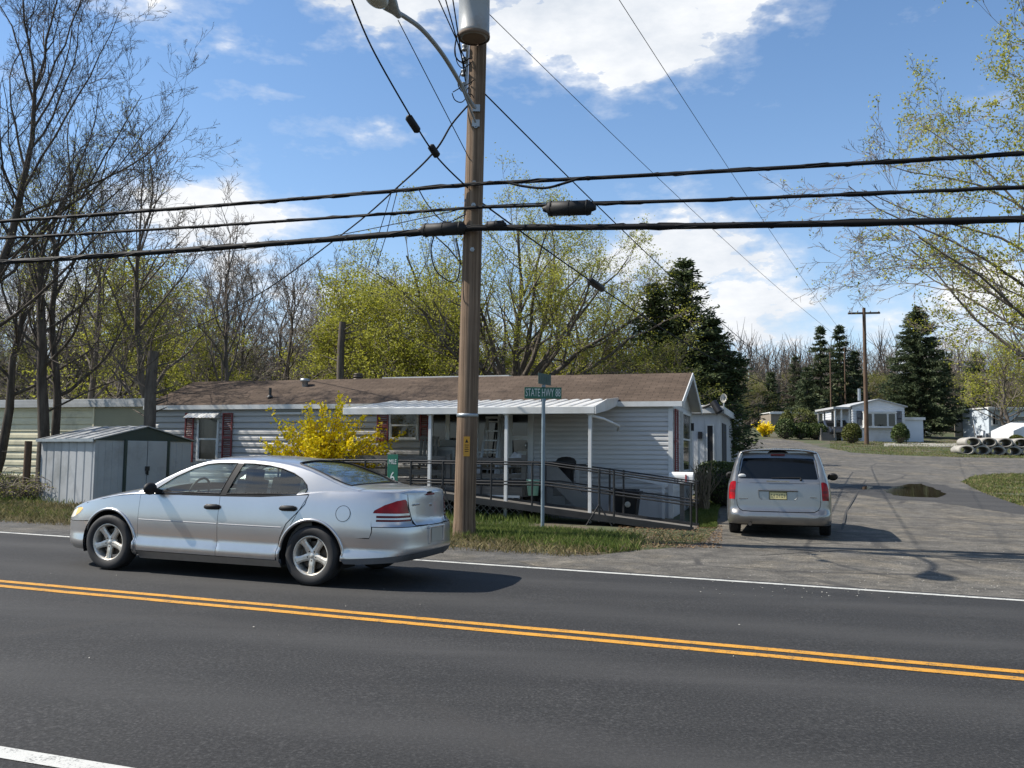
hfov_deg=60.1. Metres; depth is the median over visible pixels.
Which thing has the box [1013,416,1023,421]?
window
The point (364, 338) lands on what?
budding tree
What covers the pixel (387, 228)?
overhead wire
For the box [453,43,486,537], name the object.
utility pole
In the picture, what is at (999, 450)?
concrete pipe
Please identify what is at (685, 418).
window
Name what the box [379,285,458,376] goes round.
budding tree
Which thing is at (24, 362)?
budding tree
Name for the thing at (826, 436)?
entrance steps
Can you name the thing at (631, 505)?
dustbin
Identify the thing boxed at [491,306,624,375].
bare tree
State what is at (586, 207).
overhead cable
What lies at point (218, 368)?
budding tree
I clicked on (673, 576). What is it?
white edge line
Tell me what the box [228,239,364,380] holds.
bare tree
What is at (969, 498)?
asphalt patch
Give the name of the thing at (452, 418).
window
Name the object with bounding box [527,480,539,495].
bucket
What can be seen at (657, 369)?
budding tree
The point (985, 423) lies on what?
mobile home
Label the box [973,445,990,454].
concrete pipe
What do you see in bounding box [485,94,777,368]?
overhead wire
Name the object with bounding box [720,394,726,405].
satellite dish
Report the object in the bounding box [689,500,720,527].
grass
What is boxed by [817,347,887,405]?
bare tree
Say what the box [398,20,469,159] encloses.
overhead wire
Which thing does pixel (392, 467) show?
mile marker
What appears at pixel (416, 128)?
overhead wire
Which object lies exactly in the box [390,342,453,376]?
budding tree
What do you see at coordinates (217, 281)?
bare tree
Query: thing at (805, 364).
bare tree
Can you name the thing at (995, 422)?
window
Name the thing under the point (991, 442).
concrete pipe
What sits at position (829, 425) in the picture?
parked car
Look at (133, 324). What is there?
bare tree
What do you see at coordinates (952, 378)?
budding tree
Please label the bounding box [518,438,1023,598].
driveway
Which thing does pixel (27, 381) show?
bare tree
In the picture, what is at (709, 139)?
overhead wire
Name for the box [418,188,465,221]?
overhead wire
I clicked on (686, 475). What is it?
mailbox
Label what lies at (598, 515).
wheelchair ramp
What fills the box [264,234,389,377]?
bare tree
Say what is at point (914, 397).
spruce tree
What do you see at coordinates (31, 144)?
bare tree
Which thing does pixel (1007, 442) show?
concrete pipe
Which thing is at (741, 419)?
cedar tree
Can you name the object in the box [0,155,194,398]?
bare tree
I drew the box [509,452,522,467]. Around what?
plastic bag
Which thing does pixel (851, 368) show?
spruce tree
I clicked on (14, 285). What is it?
bare tree
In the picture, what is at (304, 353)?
budding tree
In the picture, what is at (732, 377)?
cedar tree
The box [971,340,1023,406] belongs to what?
bare tree
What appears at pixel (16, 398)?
undergrowth
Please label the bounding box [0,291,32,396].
bare tree
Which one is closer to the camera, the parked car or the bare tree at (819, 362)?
the parked car
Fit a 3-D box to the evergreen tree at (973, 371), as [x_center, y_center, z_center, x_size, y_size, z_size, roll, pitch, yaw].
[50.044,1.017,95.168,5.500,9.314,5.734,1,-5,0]
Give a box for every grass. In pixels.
[0,472,560,527]
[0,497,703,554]
[0,497,703,556]
[450,522,646,552]
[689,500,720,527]
[830,440,1023,505]
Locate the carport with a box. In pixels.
[815,407,850,440]
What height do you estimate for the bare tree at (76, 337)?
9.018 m
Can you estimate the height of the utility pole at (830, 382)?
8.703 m
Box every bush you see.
[259,390,406,485]
[693,460,734,505]
[751,420,774,436]
[774,418,795,438]
[777,410,793,426]
[791,408,817,435]
[792,422,810,438]
[807,423,827,439]
[841,422,861,443]
[890,422,909,443]
[1009,434,1023,445]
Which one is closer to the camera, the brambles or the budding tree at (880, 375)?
the brambles
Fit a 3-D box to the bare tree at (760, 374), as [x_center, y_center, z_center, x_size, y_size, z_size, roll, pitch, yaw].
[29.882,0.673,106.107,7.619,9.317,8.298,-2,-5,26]
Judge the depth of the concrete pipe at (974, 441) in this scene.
56.79 m
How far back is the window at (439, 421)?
22.35 m
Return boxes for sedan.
[69,455,449,585]
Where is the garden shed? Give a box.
[36,425,196,503]
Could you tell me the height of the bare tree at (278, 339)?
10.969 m
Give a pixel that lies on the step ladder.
(487, 430)
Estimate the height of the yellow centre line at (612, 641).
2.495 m
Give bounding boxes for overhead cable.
[0,151,1023,222]
[0,185,1023,239]
[0,215,1023,264]
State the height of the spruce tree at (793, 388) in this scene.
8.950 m
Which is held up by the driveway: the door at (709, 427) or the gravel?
the gravel
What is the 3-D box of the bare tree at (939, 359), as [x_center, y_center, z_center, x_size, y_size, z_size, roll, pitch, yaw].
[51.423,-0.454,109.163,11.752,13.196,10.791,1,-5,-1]
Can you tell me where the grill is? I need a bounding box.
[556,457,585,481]
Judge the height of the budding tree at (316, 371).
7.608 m
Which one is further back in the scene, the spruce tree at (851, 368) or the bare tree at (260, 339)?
the spruce tree at (851, 368)
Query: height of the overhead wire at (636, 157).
0.988 m
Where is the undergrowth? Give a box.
[0,376,757,429]
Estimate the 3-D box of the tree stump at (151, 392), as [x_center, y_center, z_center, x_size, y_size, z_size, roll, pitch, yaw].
[-9.481,1.146,23.374,1.515,4.032,0.738,1,-5,0]
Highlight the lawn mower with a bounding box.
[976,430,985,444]
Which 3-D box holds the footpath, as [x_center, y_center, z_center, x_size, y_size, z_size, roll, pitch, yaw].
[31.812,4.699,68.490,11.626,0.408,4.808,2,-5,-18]
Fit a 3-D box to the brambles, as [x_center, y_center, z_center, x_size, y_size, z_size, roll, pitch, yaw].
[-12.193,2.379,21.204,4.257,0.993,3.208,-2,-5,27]
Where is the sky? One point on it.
(312, 110)
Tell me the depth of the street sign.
16.63 m
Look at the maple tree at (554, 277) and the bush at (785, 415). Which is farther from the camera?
the bush at (785, 415)
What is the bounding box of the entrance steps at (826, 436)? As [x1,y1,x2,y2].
[818,428,835,440]
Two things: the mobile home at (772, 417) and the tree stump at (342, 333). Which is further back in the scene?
the mobile home at (772, 417)
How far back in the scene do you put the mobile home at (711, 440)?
27.71 m
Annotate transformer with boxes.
[458,0,489,45]
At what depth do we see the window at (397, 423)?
22.65 m
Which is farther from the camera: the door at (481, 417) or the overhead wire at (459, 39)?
the door at (481, 417)
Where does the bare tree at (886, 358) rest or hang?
on the ground at (596, 525)
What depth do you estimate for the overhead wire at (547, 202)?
14.65 m
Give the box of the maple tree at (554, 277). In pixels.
[328,142,711,377]
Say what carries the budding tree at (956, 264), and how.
on the ground at (596, 525)
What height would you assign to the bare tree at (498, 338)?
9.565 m
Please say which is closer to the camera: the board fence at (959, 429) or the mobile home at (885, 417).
the mobile home at (885, 417)
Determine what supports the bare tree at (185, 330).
on the ground at (596, 525)
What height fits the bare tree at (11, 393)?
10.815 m
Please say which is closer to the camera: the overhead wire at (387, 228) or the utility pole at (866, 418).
the overhead wire at (387, 228)
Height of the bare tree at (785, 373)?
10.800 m
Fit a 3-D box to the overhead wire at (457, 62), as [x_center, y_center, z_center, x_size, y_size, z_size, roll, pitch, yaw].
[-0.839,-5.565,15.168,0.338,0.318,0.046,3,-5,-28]
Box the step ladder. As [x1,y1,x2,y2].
[477,416,503,483]
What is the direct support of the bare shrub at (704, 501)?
on the ground at (596, 525)
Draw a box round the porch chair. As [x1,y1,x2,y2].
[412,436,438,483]
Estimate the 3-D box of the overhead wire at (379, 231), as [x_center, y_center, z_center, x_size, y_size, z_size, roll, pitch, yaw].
[-2.319,-2.722,15.547,0.443,1.368,0.014,-1,-5,18]
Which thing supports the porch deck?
on the ground at (596, 525)
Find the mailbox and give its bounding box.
[669,472,693,520]
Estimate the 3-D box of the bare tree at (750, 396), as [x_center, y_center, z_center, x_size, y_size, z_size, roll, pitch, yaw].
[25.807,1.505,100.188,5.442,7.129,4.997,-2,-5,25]
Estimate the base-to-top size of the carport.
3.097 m
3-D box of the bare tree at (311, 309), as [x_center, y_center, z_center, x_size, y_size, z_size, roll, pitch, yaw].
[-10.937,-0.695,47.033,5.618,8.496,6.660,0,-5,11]
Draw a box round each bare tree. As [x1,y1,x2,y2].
[0,0,216,326]
[0,49,242,491]
[0,96,176,435]
[0,142,133,476]
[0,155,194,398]
[0,232,108,399]
[0,246,76,395]
[0,250,73,399]
[0,280,27,383]
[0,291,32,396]
[0,293,115,399]
[25,263,108,398]
[47,103,237,398]
[59,300,129,392]
[72,245,230,398]
[87,286,185,398]
[95,246,183,397]
[137,304,217,394]
[158,251,306,390]
[166,240,264,384]
[168,173,277,386]
[168,239,316,380]
[186,257,296,379]
[217,256,337,379]
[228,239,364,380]
[232,301,279,378]
[263,289,333,380]
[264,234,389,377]
[289,281,330,374]
[324,269,438,377]
[352,261,427,377]
[418,280,528,374]
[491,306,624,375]
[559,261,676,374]
[737,369,760,425]
[744,354,788,412]
[758,347,812,407]
[778,356,837,402]
[779,364,802,404]
[782,345,841,390]
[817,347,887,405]
[855,342,891,394]
[868,347,908,374]
[885,333,984,402]
[886,335,980,431]
[944,335,1018,406]
[960,350,1015,399]
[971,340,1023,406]
[990,332,1023,406]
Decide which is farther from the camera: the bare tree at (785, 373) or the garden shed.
the bare tree at (785, 373)
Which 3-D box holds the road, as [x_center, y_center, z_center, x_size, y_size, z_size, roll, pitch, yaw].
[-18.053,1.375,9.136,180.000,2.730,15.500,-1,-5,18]
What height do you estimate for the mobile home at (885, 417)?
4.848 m
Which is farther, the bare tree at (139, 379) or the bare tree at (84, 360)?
the bare tree at (84, 360)
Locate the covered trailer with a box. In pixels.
[991,423,1023,442]
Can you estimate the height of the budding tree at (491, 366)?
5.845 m
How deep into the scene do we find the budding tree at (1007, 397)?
111.52 m
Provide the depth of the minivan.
16.17 m
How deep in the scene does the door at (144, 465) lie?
20.55 m
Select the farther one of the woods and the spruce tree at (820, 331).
the woods
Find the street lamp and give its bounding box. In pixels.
[366,0,479,126]
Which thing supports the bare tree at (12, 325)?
on the ground at (596, 525)
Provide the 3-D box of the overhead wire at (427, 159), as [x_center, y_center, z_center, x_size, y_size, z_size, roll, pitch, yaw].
[-7.678,-2.853,24.829,1.218,2.701,24.050,4,-6,-35]
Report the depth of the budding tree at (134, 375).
50.43 m
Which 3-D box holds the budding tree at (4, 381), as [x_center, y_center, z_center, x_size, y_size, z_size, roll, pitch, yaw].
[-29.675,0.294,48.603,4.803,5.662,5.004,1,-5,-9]
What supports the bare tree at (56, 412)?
on the ground at (596, 525)
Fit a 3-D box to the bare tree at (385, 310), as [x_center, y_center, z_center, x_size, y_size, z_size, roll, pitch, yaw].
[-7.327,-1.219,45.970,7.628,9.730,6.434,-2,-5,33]
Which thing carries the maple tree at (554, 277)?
on the ground at (596, 525)
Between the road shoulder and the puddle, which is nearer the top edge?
the puddle
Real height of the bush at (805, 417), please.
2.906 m
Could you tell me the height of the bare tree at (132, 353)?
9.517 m
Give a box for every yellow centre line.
[0,580,1023,672]
[0,585,1023,680]
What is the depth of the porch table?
20.21 m
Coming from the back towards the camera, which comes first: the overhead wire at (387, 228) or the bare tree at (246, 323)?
the bare tree at (246, 323)
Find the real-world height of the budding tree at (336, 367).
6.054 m
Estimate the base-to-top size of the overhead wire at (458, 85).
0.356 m
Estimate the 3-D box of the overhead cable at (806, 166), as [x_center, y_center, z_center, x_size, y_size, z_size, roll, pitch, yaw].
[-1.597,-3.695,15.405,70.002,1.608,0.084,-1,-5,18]
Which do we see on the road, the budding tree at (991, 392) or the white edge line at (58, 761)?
the white edge line at (58, 761)
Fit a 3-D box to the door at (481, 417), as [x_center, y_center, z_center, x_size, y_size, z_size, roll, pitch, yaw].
[-0.588,1.610,21.927,0.623,1.858,0.110,-1,-5,18]
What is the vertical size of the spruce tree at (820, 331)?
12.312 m
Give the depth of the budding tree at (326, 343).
36.37 m
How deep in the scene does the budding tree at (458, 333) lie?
35.78 m
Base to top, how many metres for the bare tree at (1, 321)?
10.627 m
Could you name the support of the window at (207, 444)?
in the mobile home at (650, 415)
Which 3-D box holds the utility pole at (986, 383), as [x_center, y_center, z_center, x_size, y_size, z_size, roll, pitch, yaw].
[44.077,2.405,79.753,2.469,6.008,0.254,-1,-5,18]
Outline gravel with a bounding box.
[50,491,1023,657]
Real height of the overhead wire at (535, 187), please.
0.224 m
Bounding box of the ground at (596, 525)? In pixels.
[1,427,1023,555]
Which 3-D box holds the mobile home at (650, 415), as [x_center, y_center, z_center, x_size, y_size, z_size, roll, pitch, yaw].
[-2.617,1.520,24.664,15.123,4.040,4.548,-1,-5,18]
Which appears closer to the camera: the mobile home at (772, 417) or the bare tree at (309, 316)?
the bare tree at (309, 316)
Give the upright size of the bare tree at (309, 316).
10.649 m
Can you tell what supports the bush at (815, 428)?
on the ground at (596, 525)
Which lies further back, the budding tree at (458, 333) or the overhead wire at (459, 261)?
the budding tree at (458, 333)
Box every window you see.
[196,417,219,460]
[272,409,304,414]
[388,415,419,439]
[432,414,447,446]
[447,414,456,439]
[680,411,691,471]
[862,411,896,427]
[991,414,999,425]
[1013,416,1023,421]
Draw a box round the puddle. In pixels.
[883,484,945,497]
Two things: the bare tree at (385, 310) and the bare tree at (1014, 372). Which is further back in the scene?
the bare tree at (1014, 372)
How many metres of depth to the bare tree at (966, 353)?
120.47 m
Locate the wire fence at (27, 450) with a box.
[0,441,40,498]
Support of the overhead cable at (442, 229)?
attached to the utility pole at (464, 520)
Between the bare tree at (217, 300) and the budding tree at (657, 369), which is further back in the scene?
the bare tree at (217, 300)
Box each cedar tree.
[615,257,765,460]
[718,347,758,443]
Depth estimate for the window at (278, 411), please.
23.71 m
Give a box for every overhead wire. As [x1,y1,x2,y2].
[127,105,467,358]
[153,210,456,257]
[351,0,467,188]
[368,194,390,267]
[376,188,397,267]
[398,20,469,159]
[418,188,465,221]
[430,236,460,282]
[438,0,465,59]
[445,0,465,71]
[452,0,465,81]
[454,34,469,62]
[455,48,471,67]
[457,70,471,91]
[480,199,671,205]
[483,203,769,384]
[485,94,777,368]
[487,177,579,188]
[490,15,863,354]
[619,0,857,351]
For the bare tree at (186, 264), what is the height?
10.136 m
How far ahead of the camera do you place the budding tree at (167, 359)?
35.98 m
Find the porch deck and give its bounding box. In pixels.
[344,453,547,516]
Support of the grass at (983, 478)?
on the ground at (596, 525)
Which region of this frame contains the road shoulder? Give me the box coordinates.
[0,520,584,565]
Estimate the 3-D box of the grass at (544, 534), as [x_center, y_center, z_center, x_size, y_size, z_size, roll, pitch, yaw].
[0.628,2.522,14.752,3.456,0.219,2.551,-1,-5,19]
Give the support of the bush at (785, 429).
on the ground at (596, 525)
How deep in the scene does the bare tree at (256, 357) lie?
48.71 m
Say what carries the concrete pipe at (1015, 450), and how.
on the ground at (596, 525)
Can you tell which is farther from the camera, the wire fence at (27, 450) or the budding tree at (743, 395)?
the budding tree at (743, 395)
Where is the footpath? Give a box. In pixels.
[884,443,956,446]
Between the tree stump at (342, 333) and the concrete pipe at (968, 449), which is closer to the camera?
the tree stump at (342, 333)
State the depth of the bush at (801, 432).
72.83 m
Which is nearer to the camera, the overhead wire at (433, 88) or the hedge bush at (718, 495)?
the overhead wire at (433, 88)
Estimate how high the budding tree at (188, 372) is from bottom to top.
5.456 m
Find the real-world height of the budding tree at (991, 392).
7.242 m
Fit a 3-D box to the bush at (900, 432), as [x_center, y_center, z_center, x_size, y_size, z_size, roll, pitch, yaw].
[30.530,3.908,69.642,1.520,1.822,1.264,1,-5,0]
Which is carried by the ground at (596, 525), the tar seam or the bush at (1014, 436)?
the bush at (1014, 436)
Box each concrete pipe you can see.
[951,445,974,453]
[957,437,980,446]
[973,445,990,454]
[979,437,997,446]
[989,446,1005,454]
[994,438,1013,447]
[1005,446,1021,455]
[1012,438,1023,447]
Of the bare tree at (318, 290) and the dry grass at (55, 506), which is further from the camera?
the bare tree at (318, 290)
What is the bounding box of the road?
[0,531,1023,767]
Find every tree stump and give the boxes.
[131,350,181,427]
[320,322,364,378]
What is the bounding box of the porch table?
[477,467,513,485]
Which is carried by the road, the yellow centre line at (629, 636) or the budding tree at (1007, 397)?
the yellow centre line at (629, 636)
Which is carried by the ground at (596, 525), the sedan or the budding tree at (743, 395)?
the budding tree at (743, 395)
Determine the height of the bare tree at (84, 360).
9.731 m
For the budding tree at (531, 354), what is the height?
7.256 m
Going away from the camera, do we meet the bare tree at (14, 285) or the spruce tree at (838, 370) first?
the bare tree at (14, 285)
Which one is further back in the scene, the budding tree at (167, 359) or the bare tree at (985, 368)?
the bare tree at (985, 368)
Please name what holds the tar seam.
on the driveway
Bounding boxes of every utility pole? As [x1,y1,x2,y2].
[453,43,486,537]
[829,352,831,406]
[844,348,845,403]
[848,308,879,444]
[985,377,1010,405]
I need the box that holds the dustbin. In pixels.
[611,488,642,514]
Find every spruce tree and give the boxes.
[754,371,788,421]
[781,355,805,409]
[786,366,825,420]
[792,325,836,410]
[810,324,874,409]
[842,350,872,402]
[874,305,974,437]
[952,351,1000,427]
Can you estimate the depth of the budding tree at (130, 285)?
33.80 m
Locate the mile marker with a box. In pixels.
[387,454,397,480]
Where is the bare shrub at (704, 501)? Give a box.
[686,460,721,508]
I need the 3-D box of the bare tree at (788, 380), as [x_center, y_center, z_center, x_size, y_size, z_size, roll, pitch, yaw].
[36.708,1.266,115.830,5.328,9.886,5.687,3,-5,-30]
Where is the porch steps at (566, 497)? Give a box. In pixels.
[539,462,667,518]
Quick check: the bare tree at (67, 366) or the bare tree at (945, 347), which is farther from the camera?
the bare tree at (945, 347)
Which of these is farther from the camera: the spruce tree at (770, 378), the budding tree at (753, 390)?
the budding tree at (753, 390)
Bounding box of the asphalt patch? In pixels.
[838,482,1023,513]
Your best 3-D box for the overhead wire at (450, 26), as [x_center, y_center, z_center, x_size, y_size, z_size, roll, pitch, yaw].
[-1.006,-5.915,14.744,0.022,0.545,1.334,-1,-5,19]
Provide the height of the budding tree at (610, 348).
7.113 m
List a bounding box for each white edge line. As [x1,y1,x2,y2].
[0,532,1023,600]
[0,746,131,767]
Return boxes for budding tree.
[0,333,62,399]
[0,351,7,398]
[18,241,210,398]
[26,320,137,398]
[82,276,246,398]
[104,340,203,398]
[128,301,277,397]
[158,344,219,397]
[189,342,281,379]
[268,321,353,379]
[274,253,416,379]
[282,295,383,379]
[312,339,385,378]
[320,271,458,378]
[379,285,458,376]
[381,261,512,376]
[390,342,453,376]
[450,354,511,374]
[482,328,566,375]
[501,267,641,374]
[557,307,645,373]
[602,322,733,432]
[738,372,758,420]
[742,369,764,426]
[742,381,777,425]
[755,0,1023,376]
[759,369,798,406]
[857,371,892,400]
[868,367,906,413]
[936,371,964,430]
[949,323,1023,423]
[964,374,1015,404]
[989,375,1019,406]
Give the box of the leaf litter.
[0,514,722,554]
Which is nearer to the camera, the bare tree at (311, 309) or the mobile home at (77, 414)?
the mobile home at (77, 414)
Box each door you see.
[126,441,166,490]
[476,414,500,483]
[510,414,529,479]
[706,424,713,465]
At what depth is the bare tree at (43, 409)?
22.86 m
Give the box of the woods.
[0,317,1023,430]
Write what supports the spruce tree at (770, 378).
on the ground at (596, 525)
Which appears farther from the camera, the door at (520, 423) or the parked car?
the parked car
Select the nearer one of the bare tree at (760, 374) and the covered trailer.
the covered trailer
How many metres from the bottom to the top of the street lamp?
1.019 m
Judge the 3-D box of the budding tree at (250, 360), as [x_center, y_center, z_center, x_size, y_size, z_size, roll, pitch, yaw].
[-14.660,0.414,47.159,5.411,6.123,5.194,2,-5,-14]
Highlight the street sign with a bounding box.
[524,373,561,525]
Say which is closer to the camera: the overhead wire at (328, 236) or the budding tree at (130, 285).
the overhead wire at (328, 236)
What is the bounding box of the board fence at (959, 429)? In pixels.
[954,415,962,436]
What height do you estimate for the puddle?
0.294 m
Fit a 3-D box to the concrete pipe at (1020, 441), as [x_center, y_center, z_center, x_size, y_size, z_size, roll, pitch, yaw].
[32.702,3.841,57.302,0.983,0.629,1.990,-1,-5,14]
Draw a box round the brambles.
[0,467,53,500]
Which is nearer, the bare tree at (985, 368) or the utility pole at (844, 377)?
the utility pole at (844, 377)
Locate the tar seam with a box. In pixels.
[766,480,1023,554]
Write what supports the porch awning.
attached to the mobile home at (650, 415)
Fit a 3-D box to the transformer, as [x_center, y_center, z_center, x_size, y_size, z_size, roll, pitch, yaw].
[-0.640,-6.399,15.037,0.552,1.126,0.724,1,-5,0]
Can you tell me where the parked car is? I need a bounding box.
[819,420,846,434]
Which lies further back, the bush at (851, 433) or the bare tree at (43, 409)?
the bush at (851, 433)
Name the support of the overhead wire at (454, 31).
attached to the utility pole at (464, 520)
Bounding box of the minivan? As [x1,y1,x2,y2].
[726,448,837,535]
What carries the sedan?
on the road
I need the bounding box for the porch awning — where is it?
[343,398,619,522]
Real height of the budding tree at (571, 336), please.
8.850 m
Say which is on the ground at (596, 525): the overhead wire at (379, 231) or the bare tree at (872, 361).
the bare tree at (872, 361)
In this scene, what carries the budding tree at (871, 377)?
on the ground at (596, 525)
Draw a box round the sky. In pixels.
[0,0,1023,399]
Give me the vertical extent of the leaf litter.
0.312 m
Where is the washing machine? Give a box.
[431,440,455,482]
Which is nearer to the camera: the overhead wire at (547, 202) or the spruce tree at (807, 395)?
the overhead wire at (547, 202)
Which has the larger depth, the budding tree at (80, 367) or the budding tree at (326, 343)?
the budding tree at (80, 367)
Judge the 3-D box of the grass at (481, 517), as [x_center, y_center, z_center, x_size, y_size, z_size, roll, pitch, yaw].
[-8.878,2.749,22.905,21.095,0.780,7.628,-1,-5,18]
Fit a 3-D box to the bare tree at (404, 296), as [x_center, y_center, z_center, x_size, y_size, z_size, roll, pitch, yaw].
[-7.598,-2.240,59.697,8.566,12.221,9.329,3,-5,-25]
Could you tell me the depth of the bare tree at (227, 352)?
29.27 m
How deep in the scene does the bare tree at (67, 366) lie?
44.90 m
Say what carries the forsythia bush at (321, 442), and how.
on the ground at (596, 525)
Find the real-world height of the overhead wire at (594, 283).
1.108 m
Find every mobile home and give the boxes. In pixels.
[0,398,158,476]
[143,373,701,518]
[692,400,741,494]
[760,412,819,428]
[820,389,925,441]
[962,407,1023,437]
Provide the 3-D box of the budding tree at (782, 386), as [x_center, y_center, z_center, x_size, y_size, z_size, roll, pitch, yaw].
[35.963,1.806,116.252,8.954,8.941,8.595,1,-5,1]
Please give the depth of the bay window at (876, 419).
71.98 m
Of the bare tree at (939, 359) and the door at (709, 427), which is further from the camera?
the bare tree at (939, 359)
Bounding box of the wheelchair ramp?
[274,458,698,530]

